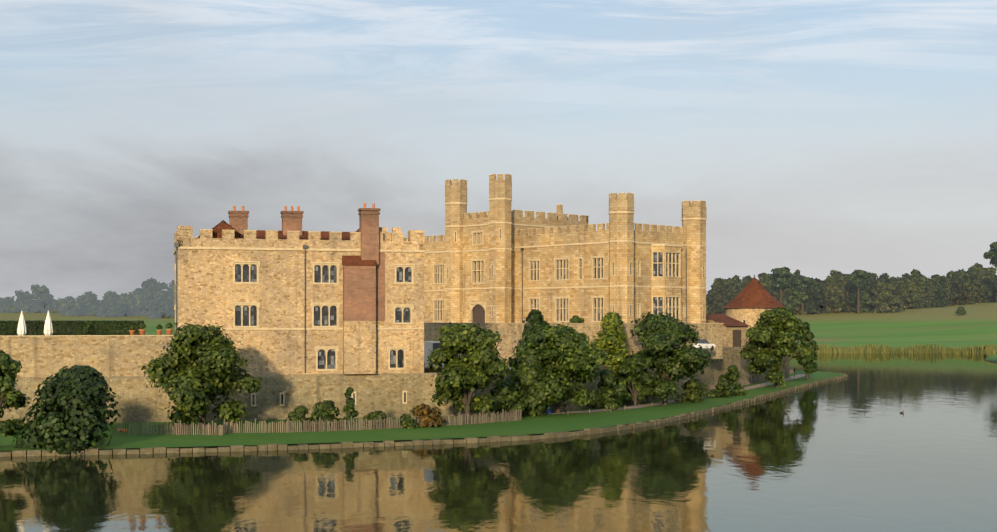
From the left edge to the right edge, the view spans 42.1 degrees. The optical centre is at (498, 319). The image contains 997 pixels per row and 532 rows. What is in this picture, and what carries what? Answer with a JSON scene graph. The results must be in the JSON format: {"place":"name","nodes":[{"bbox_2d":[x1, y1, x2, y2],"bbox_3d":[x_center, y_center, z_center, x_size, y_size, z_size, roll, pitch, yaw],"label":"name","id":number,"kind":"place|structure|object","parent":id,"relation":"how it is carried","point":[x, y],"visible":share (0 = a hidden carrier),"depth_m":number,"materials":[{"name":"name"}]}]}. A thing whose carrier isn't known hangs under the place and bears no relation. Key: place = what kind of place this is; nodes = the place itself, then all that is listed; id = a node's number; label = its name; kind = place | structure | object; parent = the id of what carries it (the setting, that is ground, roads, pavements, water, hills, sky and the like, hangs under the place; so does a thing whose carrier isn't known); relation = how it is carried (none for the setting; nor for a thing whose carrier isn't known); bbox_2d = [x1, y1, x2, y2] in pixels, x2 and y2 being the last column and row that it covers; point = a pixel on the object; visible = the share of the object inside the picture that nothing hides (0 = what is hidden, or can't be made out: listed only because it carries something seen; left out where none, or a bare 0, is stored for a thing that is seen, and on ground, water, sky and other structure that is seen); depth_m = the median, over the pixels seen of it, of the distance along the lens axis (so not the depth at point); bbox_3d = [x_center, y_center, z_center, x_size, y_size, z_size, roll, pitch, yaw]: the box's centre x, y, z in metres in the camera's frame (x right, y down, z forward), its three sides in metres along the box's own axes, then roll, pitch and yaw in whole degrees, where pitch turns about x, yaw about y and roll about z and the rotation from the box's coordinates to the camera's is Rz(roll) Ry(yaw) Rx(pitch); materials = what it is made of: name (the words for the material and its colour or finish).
{"place":"outdoors","nodes":[
{"label":"outdoors","id":0,"kind":"place"},
{"bbox_2d":[424,341,443,368],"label":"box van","id":1,"kind":"object","parent":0,"point":[431,345],"visible":0.27,"depth_m":132.51,"materials":[{"name":"white paint"}]},
{"bbox_2d":[0,353,996,531],"bbox_3d":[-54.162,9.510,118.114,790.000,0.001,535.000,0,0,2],"label":"lake water","id":2,"kind":"structure","parent":0,"point":[855,450],"depth_m":77.85,"materials":[{"name":"grey liquid"}]},
{"bbox_2d":[0,302,996,451],"bbox_3d":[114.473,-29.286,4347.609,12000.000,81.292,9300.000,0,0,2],"label":"terrain","id":3,"kind":"structure","parent":0,"point":[946,326],"depth_m":410.05,"materials":[{"name":"green plant"}]},
{"bbox_2d":[0,302,14,312],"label":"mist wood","id":4,"kind":"object","parent":3,"relation":"on","point":[5,307],"visible":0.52,"depth_m":619.55,"materials":[{"name":"green plant"}]},
{"bbox_2d":[0,296,14,307],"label":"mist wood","id":5,"kind":"object","parent":3,"relation":"on","point":[8,299],"visible":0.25,"depth_m":688.76,"materials":[{"name":"green plant"}]},
{"bbox_2d":[0,350,29,451],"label":"tree","id":6,"kind":"object","parent":3,"relation":"on","point":[10,368],"visible":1,"depth_m":91.75,"materials":[{"name":"green plant"}]},
{"bbox_2d":[13,298,36,312],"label":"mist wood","id":7,"kind":"object","parent":3,"relation":"on","point":[24,305],"visible":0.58,"depth_m":633.46,"materials":[{"name":"green plant"}]},
{"bbox_2d":[15,290,35,303],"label":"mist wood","id":8,"kind":"object","parent":3,"relation":"on","point":[20,295],"visible":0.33,"depth_m":687.20,"materials":[{"name":"green plant"}]},
{"bbox_2d":[30,284,53,303],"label":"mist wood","id":9,"kind":"object","parent":3,"relation":"on","point":[37,290],"visible":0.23,"depth_m":747.30,"materials":[{"name":"green plant"}]},
{"bbox_2d":[30,295,54,312],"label":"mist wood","id":10,"kind":"object","parent":3,"relation":"on","point":[41,303],"visible":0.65,"depth_m":640.82,"materials":[{"name":"green plant"}]},
{"bbox_2d":[12,365,122,453],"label":"tree","id":11,"kind":"object","parent":3,"relation":"on","point":[73,406],"visible":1,"depth_m":91.48,"materials":[{"name":"green plant"}]},
{"bbox_2d":[57,296,81,315],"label":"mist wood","id":12,"kind":"object","parent":3,"relation":"on","point":[70,305],"visible":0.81,"depth_m":612.01,"materials":[{"name":"green plant"}]},
{"bbox_2d":[76,298,97,315],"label":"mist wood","id":13,"kind":"object","parent":3,"relation":"on","point":[88,306],"visible":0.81,"depth_m":624.85,"materials":[{"name":"green plant"}]},
{"bbox_2d":[77,291,97,300],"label":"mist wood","id":14,"kind":"object","parent":3,"relation":"on","point":[89,294],"visible":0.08,"depth_m":741.82,"materials":[{"name":"green plant"}]},
{"bbox_2d":[95,297,124,316],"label":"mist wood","id":15,"kind":"object","parent":3,"relation":"on","point":[108,307],"visible":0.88,"depth_m":614.70,"materials":[{"name":"green plant"}]},
{"bbox_2d":[101,290,122,301],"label":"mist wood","id":16,"kind":"object","parent":3,"relation":"on","point":[110,294],"visible":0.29,"depth_m":749.08,"materials":[{"name":"green plant"}]},
{"bbox_2d":[115,293,137,315],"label":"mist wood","id":17,"kind":"object","parent":3,"relation":"on","point":[125,302],"visible":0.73,"depth_m":633.81,"materials":[{"name":"green plant"}]},
{"bbox_2d":[125,291,152,315],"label":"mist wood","id":18,"kind":"object","parent":3,"relation":"on","point":[141,302],"visible":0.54,"depth_m":632.35,"materials":[{"name":"green plant"}]},
{"bbox_2d":[131,287,146,298],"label":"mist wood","id":19,"kind":"object","parent":3,"relation":"on","point":[138,290],"visible":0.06,"depth_m":681.36,"materials":[{"name":"green plant"}]},
{"bbox_2d":[141,278,167,298],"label":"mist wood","id":20,"kind":"object","parent":3,"relation":"on","point":[151,285],"visible":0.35,"depth_m":759.63,"materials":[{"name":"green plant"}]},
{"bbox_2d":[146,289,174,318],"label":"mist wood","id":21,"kind":"object","parent":3,"relation":"on","point":[161,303],"visible":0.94,"depth_m":605.46,"materials":[{"name":"green plant"}]},
{"bbox_2d":[165,280,174,296],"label":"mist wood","id":22,"kind":"object","parent":3,"relation":"on","point":[171,290],"visible":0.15,"depth_m":741.72,"materials":[{"name":"green plant"}]},
{"bbox_2d":[141,322,268,429],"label":"mountain tree","id":23,"kind":"object","parent":3,"relation":"on","point":[191,369],"visible":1,"depth_m":105.88,"materials":[{"name":"green plant"}]},
{"bbox_2d":[0,203,504,423],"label":"castle wing","id":24,"kind":"structure","parent":3,"relation":"on","point":[319,316],"depth_m":117.57,"materials":[{"name":"stone"}]},
{"bbox_2d":[17,311,26,334],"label":"parasol","id":25,"kind":"object","parent":24,"relation":"on","point":[21,328],"visible":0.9,"depth_m":115.07,"materials":[{"name":"white fabric"}]},
{"bbox_2d":[44,310,52,334],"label":"parasol","id":26,"kind":"object","parent":24,"relation":"on","point":[48,328],"visible":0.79,"depth_m":116.23,"materials":[{"name":"white fabric"}]},
{"bbox_2d":[0,320,143,335],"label":"hedge","id":27,"kind":"object","parent":24,"relation":"on","point":[70,327],"visible":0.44,"depth_m":124.04,"materials":[{"name":"green plant"}]},
{"bbox_2d":[84,321,93,334],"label":"terrace shrub","id":28,"kind":"object","parent":24,"relation":"on","point":[89,325],"visible":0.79,"depth_m":116.60,"materials":[{"name":"green plant"}]},
{"bbox_2d":[138,323,145,334],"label":"pot","id":29,"kind":"object","parent":24,"relation":"on","point":[141,331],"visible":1,"depth_m":114.33,"materials":[{"name":"ceramic"}]},
{"bbox_2d":[166,323,172,334],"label":"pot","id":30,"kind":"object","parent":24,"relation":"on","point":[168,331],"visible":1,"depth_m":114.94,"materials":[{"name":"ceramic"}]},
{"bbox_2d":[285,405,309,429],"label":"shrub","id":31,"kind":"object","parent":3,"relation":"on","point":[298,413],"visible":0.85,"depth_m":106.62,"materials":[{"name":"green plant"}]},
{"bbox_2d":[115,409,521,434],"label":"paling","id":32,"kind":"object","parent":3,"relation":"on","point":[482,419],"visible":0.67,"depth_m":104.73,"materials":[{"name":"brown wood"}]},
{"bbox_2d":[305,400,343,429],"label":"shrub","id":33,"kind":"object","parent":3,"relation":"on","point":[325,410],"visible":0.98,"depth_m":106.73,"materials":[{"name":"green plant"}]},
{"bbox_2d":[343,387,358,428],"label":"shrub","id":34,"kind":"object","parent":3,"relation":"on","point":[349,409],"visible":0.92,"depth_m":107.06,"materials":[{"name":"green plant"}]},
{"bbox_2d":[363,411,393,428],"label":"shrub","id":35,"kind":"object","parent":3,"relation":"on","point":[372,416],"visible":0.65,"depth_m":108.31,"materials":[{"name":"green plant"}]},
{"bbox_2d":[21,347,788,412],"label":"curtain wall","id":36,"kind":"structure","parent":3,"relation":"on","point":[716,370],"depth_m":173.03,"materials":[{"name":"stone"}]},
{"bbox_2d":[424,174,723,358],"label":"castle","id":37,"kind":"structure","parent":36,"relation":"on","point":[500,262],"depth_m":167.56,"materials":[{"name":"stone"}]},
{"bbox_2d":[706,314,749,347],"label":"outbuilding","id":38,"kind":"structure","parent":36,"relation":"on","point":[734,331],"depth_m":183.89,"materials":[{"name":"stone"}]},
{"bbox_2d":[398,413,418,428],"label":"bush","id":39,"kind":"object","parent":3,"relation":"on","point":[407,420],"visible":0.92,"depth_m":108.18,"materials":[{"name":"green plant"}]},
{"bbox_2d":[0,370,843,450],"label":"lawn margin","id":40,"kind":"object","parent":3,"relation":"on","point":[678,409],"visible":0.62,"depth_m":105.44,"materials":[{"name":"green plant"}]},
{"bbox_2d":[706,379,735,397],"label":"shrub","id":41,"kind":"object","parent":40,"relation":"on","point":[724,388],"visible":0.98,"depth_m":150.45,"materials":[{"name":"green plant"}]},
{"bbox_2d":[798,322,818,379],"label":"thin tree","id":42,"kind":"object","parent":40,"relation":"on","point":[809,365],"visible":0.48,"depth_m":195.71,"materials":[{"name":"green plant"}]},
{"bbox_2d":[0,372,847,456],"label":"shore edging","id":43,"kind":"object","parent":3,"relation":"on","point":[234,448],"visible":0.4,"depth_m":97.62,"materials":[{"name":"stone"}]},
{"bbox_2d":[410,404,444,427],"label":"red shrub","id":44,"kind":"object","parent":3,"relation":"on","point":[427,414],"visible":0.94,"depth_m":109.45,"materials":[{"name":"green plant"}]},
{"bbox_2d":[427,320,514,422],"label":"tree","id":45,"kind":"object","parent":3,"relation":"on","point":[461,375],"visible":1,"depth_m":113.04,"materials":[{"name":"green plant"}]},
{"bbox_2d":[485,380,524,417],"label":"bush","id":46,"kind":"object","parent":3,"relation":"on","point":[502,390],"visible":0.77,"depth_m":118.42,"materials":[{"name":"green plant"}]},
{"bbox_2d":[505,353,549,416],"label":"tree","id":47,"kind":"object","parent":3,"relation":"on","point":[522,380],"visible":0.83,"depth_m":120.16,"materials":[{"name":"green plant"}]},
{"bbox_2d":[516,309,543,354],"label":"dark tree","id":48,"kind":"object","parent":3,"relation":"on","point":[534,317],"visible":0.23,"depth_m":139.62,"materials":[{"name":"green plant"}]},
{"bbox_2d":[505,322,608,412],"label":"tree","id":49,"kind":"object","parent":3,"relation":"on","point":[566,354],"visible":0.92,"depth_m":123.01,"materials":[{"name":"green plant"}]},
{"bbox_2d":[591,369,626,409],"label":"bush","id":50,"kind":"object","parent":3,"relation":"on","point":[610,394],"visible":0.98,"depth_m":130.46,"materials":[{"name":"green plant"}]},
{"bbox_2d":[590,312,635,386],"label":"tree","id":51,"kind":"object","parent":3,"relation":"on","point":[613,336],"visible":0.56,"depth_m":137.12,"materials":[{"name":"green plant"}]},
{"bbox_2d":[615,350,654,405],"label":"tree","id":52,"kind":"object","parent":3,"relation":"on","point":[632,369],"visible":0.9,"depth_m":134.99,"materials":[{"name":"green plant"}]},
{"bbox_2d":[618,309,715,404],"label":"tree","id":53,"kind":"object","parent":3,"relation":"on","point":[661,335],"visible":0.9,"depth_m":136.45,"materials":[{"name":"green plant"}]},
{"bbox_2d":[584,376,759,408],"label":"stone wall","id":54,"kind":"structure","parent":3,"relation":"on","point":[745,381],"depth_m":164.15,"materials":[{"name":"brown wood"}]},
{"bbox_2d":[674,379,710,402],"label":"shrub","id":55,"kind":"object","parent":3,"relation":"on","point":[693,389],"visible":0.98,"depth_m":142.11,"materials":[{"name":"green plant"}]},
{"bbox_2d":[706,287,721,313],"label":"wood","id":56,"kind":"object","parent":3,"relation":"on","point":[713,298],"visible":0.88,"depth_m":581.11,"materials":[{"name":"green plant"}]},
{"bbox_2d":[707,278,724,309],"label":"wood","id":57,"kind":"object","parent":3,"relation":"on","point":[718,283],"visible":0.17,"depth_m":595.17,"materials":[{"name":"green plant"}]},
{"bbox_2d":[719,286,729,314],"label":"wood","id":58,"kind":"object","parent":3,"relation":"on","point":[726,296],"visible":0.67,"depth_m":568.58,"materials":[{"name":"green plant"}]},
{"bbox_2d":[718,283,740,310],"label":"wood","id":59,"kind":"object","parent":3,"relation":"on","point":[733,291],"visible":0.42,"depth_m":567.70,"materials":[{"name":"green plant"}]},
{"bbox_2d":[717,365,747,395],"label":"bush","id":60,"kind":"object","parent":3,"relation":"on","point":[733,374],"visible":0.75,"depth_m":154.58,"materials":[{"name":"green plant"}]},
{"bbox_2d":[741,276,752,287],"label":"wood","id":61,"kind":"object","parent":3,"relation":"on","point":[747,280],"visible":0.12,"depth_m":626.88,"materials":[{"name":"green plant"}]},
{"bbox_2d":[723,275,784,378],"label":"round tower","id":62,"kind":"structure","parent":3,"relation":"on","point":[750,301],"depth_m":195.23,"materials":[{"name":"tile"}]},
{"bbox_2d":[761,279,774,291],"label":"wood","id":63,"kind":"object","parent":3,"relation":"on","point":[766,282],"visible":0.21,"depth_m":587.87,"materials":[{"name":"green plant"}]},
{"bbox_2d":[736,307,814,386],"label":"tree","id":64,"kind":"object","parent":3,"relation":"on","point":[773,334],"visible":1,"depth_m":171.93,"materials":[{"name":"green plant"}]},
{"bbox_2d":[766,267,794,302],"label":"tree","id":65,"kind":"object","parent":3,"relation":"on","point":[782,281],"visible":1,"depth_m":561.31,"materials":[{"name":"green plant"}]},
{"bbox_2d":[777,285,793,313],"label":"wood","id":66,"kind":"object","parent":3,"relation":"on","point":[784,295],"visible":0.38,"depth_m":564.82,"materials":[{"name":"green plant"}]},
{"bbox_2d":[784,284,812,314],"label":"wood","id":67,"kind":"object","parent":3,"relation":"on","point":[795,298],"visible":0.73,"depth_m":556.95,"materials":[{"name":"green plant"}]},
{"bbox_2d":[793,276,812,314],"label":"tree","id":68,"kind":"object","parent":3,"relation":"on","point":[802,283],"visible":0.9,"depth_m":555.09,"materials":[{"name":"green plant"}]},
{"bbox_2d":[804,278,825,313],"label":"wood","id":69,"kind":"object","parent":3,"relation":"on","point":[814,289],"visible":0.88,"depth_m":556.55,"materials":[{"name":"green plant"}]},
{"bbox_2d":[815,281,831,312],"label":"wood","id":70,"kind":"object","parent":3,"relation":"on","point":[823,286],"visible":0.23,"depth_m":561.62,"materials":[{"name":"green plant"}]},
{"bbox_2d":[824,275,837,307],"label":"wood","id":71,"kind":"object","parent":3,"relation":"on","point":[831,279],"visible":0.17,"depth_m":585.01,"materials":[{"name":"green plant"}]},
{"bbox_2d":[822,283,844,312],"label":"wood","id":72,"kind":"object","parent":3,"relation":"on","point":[834,294],"visible":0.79,"depth_m":559.72,"materials":[{"name":"green plant"}]},
{"bbox_2d":[829,269,843,279],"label":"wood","id":73,"kind":"object","parent":3,"relation":"on","point":[836,274],"visible":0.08,"depth_m":663.04,"materials":[{"name":"green plant"}]},
{"bbox_2d":[836,277,850,311],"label":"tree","id":74,"kind":"object","parent":3,"relation":"on","point":[842,283],"visible":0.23,"depth_m":564.99,"materials":[{"name":"green plant"}]},
{"bbox_2d":[839,284,860,311],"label":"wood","id":75,"kind":"object","parent":3,"relation":"on","point":[849,290],"visible":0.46,"depth_m":560.13,"materials":[{"name":"green plant"}]},
{"bbox_2d":[847,270,870,313],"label":"tree","id":76,"kind":"object","parent":3,"relation":"on","point":[858,278],"visible":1,"depth_m":545.68,"materials":[{"name":"green plant"}]},
{"bbox_2d":[849,288,870,311],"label":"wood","id":77,"kind":"object","parent":3,"relation":"on","point":[864,297],"visible":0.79,"depth_m":556.12,"materials":[{"name":"green plant"}]},
{"bbox_2d":[863,277,877,311],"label":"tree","id":78,"kind":"object","parent":3,"relation":"on","point":[871,285],"visible":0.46,"depth_m":557.62,"materials":[{"name":"green plant"}]},
{"bbox_2d":[869,281,894,312],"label":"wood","id":79,"kind":"object","parent":3,"relation":"on","point":[878,298],"visible":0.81,"depth_m":547.46,"materials":[{"name":"green plant"}]},
{"bbox_2d":[875,281,902,312],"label":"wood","id":80,"kind":"object","parent":3,"relation":"on","point":[893,287],"visible":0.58,"depth_m":547.01,"materials":[{"name":"green plant"}]},
{"bbox_2d":[895,279,906,310],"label":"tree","id":81,"kind":"object","parent":3,"relation":"on","point":[902,294],"visible":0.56,"depth_m":554.91,"materials":[{"name":"green plant"}]},
{"bbox_2d":[815,343,996,356],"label":"reeds","id":82,"kind":"object","parent":3,"relation":"on","point":[989,350],"visible":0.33,"depth_m":359.86,"materials":[{"name":"plant"}]},
{"bbox_2d":[903,280,923,308],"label":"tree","id":83,"kind":"object","parent":3,"relation":"on","point":[913,299],"visible":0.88,"depth_m":581.08,"materials":[{"name":"green plant"}]},
{"bbox_2d":[910,269,923,278],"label":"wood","id":84,"kind":"object","parent":3,"relation":"on","point":[914,273],"visible":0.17,"depth_m":706.58,"materials":[{"name":"green plant"}]},
{"bbox_2d":[918,279,925,307],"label":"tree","id":85,"kind":"object","parent":3,"relation":"on","point":[921,284],"visible":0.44,"depth_m":602.99,"materials":[{"name":"green plant"}]},
{"bbox_2d":[924,283,933,307],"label":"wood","id":86,"kind":"object","parent":3,"relation":"on","point":[928,289],"visible":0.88,"depth_m":628.38,"materials":[{"name":"green plant"}]},
{"bbox_2d":[925,279,941,307],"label":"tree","id":87,"kind":"object","parent":3,"relation":"on","point":[935,288],"visible":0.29,"depth_m":647.46,"materials":[{"name":"green plant"}]},
{"bbox_2d":[933,284,947,306],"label":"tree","id":88,"kind":"object","parent":3,"relation":"on","point":[941,293],"visible":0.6,"depth_m":646.78,"materials":[{"name":"green plant"}]},
{"bbox_2d":[944,279,950,305],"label":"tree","id":89,"kind":"object","parent":3,"relation":"on","point":[947,287],"visible":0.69,"depth_m":668.33,"materials":[{"name":"green plant"}]},
{"bbox_2d":[940,279,959,304],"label":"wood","id":90,"kind":"object","parent":3,"relation":"on","point":[954,294],"visible":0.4,"depth_m":681.25,"materials":[{"name":"green plant"}]},
{"bbox_2d":[949,278,968,304],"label":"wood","id":91,"kind":"object","parent":3,"relation":"on","point":[957,283],"visible":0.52,"depth_m":683.51,"materials":[{"name":"green plant"}]},
{"bbox_2d":[955,306,966,314],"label":"bush","id":92,"kind":"object","parent":3,"relation":"on","point":[960,310],"visible":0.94,"depth_m":509.83,"materials":[{"name":"green plant"}]},
{"bbox_2d":[963,269,975,278],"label":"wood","id":93,"kind":"object","parent":3,"relation":"on","point":[967,274],"visible":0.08,"depth_m":801.59,"materials":[{"name":"green plant"}]},
{"bbox_2d":[962,281,978,303],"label":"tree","id":94,"kind":"object","parent":3,"relation":"on","point":[969,297],"visible":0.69,"depth_m":691.35,"materials":[{"name":"green plant"}]},
{"bbox_2d":[971,278,985,302],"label":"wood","id":95,"kind":"object","parent":3,"relation":"on","point":[978,283],"visible":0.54,"depth_m":717.26,"materials":[{"name":"green plant"}]},
{"bbox_2d":[975,271,987,278],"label":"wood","id":96,"kind":"object","parent":3,"relation":"on","point":[981,274],"visible":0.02,"depth_m":810.05,"materials":[{"name":"green plant"}]},
{"bbox_2d":[968,263,996,273],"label":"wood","id":97,"kind":"object","parent":3,"relation":"on","point":[977,267],"visible":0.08,"depth_m":841.24,"materials":[{"name":"green plant"}]},
{"bbox_2d":[976,284,992,302],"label":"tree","id":98,"kind":"object","parent":3,"relation":"on","point":[986,289],"visible":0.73,"depth_m":718.68,"materials":[{"name":"green plant"}]},
{"bbox_2d":[983,241,996,267],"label":"tree","id":99,"kind":"object","parent":3,"relation":"on","point":[991,253],"visible":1,"depth_m":713.12,"materials":[{"name":"green plant"}]},
{"bbox_2d":[984,272,996,280],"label":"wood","id":100,"kind":"object","parent":3,"relation":"on","point":[991,275],"visible":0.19,"depth_m":826.47,"materials":[{"name":"green plant"}]},
{"bbox_2d":[989,282,996,301],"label":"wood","id":101,"kind":"object","parent":3,"relation":"on","point":[993,286],"visible":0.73,"depth_m":736.50,"materials":[{"name":"green plant"}]},
{"bbox_2d":[0,0,996,301],"label":"sky","id":102,"kind":"structure","parent":0,"point":[816,137],"materials":[{"name":"blue"}]},
{"bbox_2d":[424,323,692,398],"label":"stone wall","id":103,"kind":"structure","parent":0,"point":[510,333],"depth_m":150.41,"materials":[{"name":"grey stone"}]},
{"bbox_2d":[569,315,583,322],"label":"bush","id":104,"kind":"object","parent":103,"relation":"on","point":[575,319],"visible":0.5,"depth_m":146.37,"materials":[{"name":"green plant"}]},
{"bbox_2d":[692,339,714,350],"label":"car","id":105,"kind":"object","parent":103,"relation":"on","point":[703,343],"visible":0.58,"depth_m":160.56,"materials":[{"name":"white paint"}]},
{"bbox_2d":[542,374,809,413],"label":"path","id":106,"kind":"structure","parent":0,"point":[673,401],"depth_m":138.29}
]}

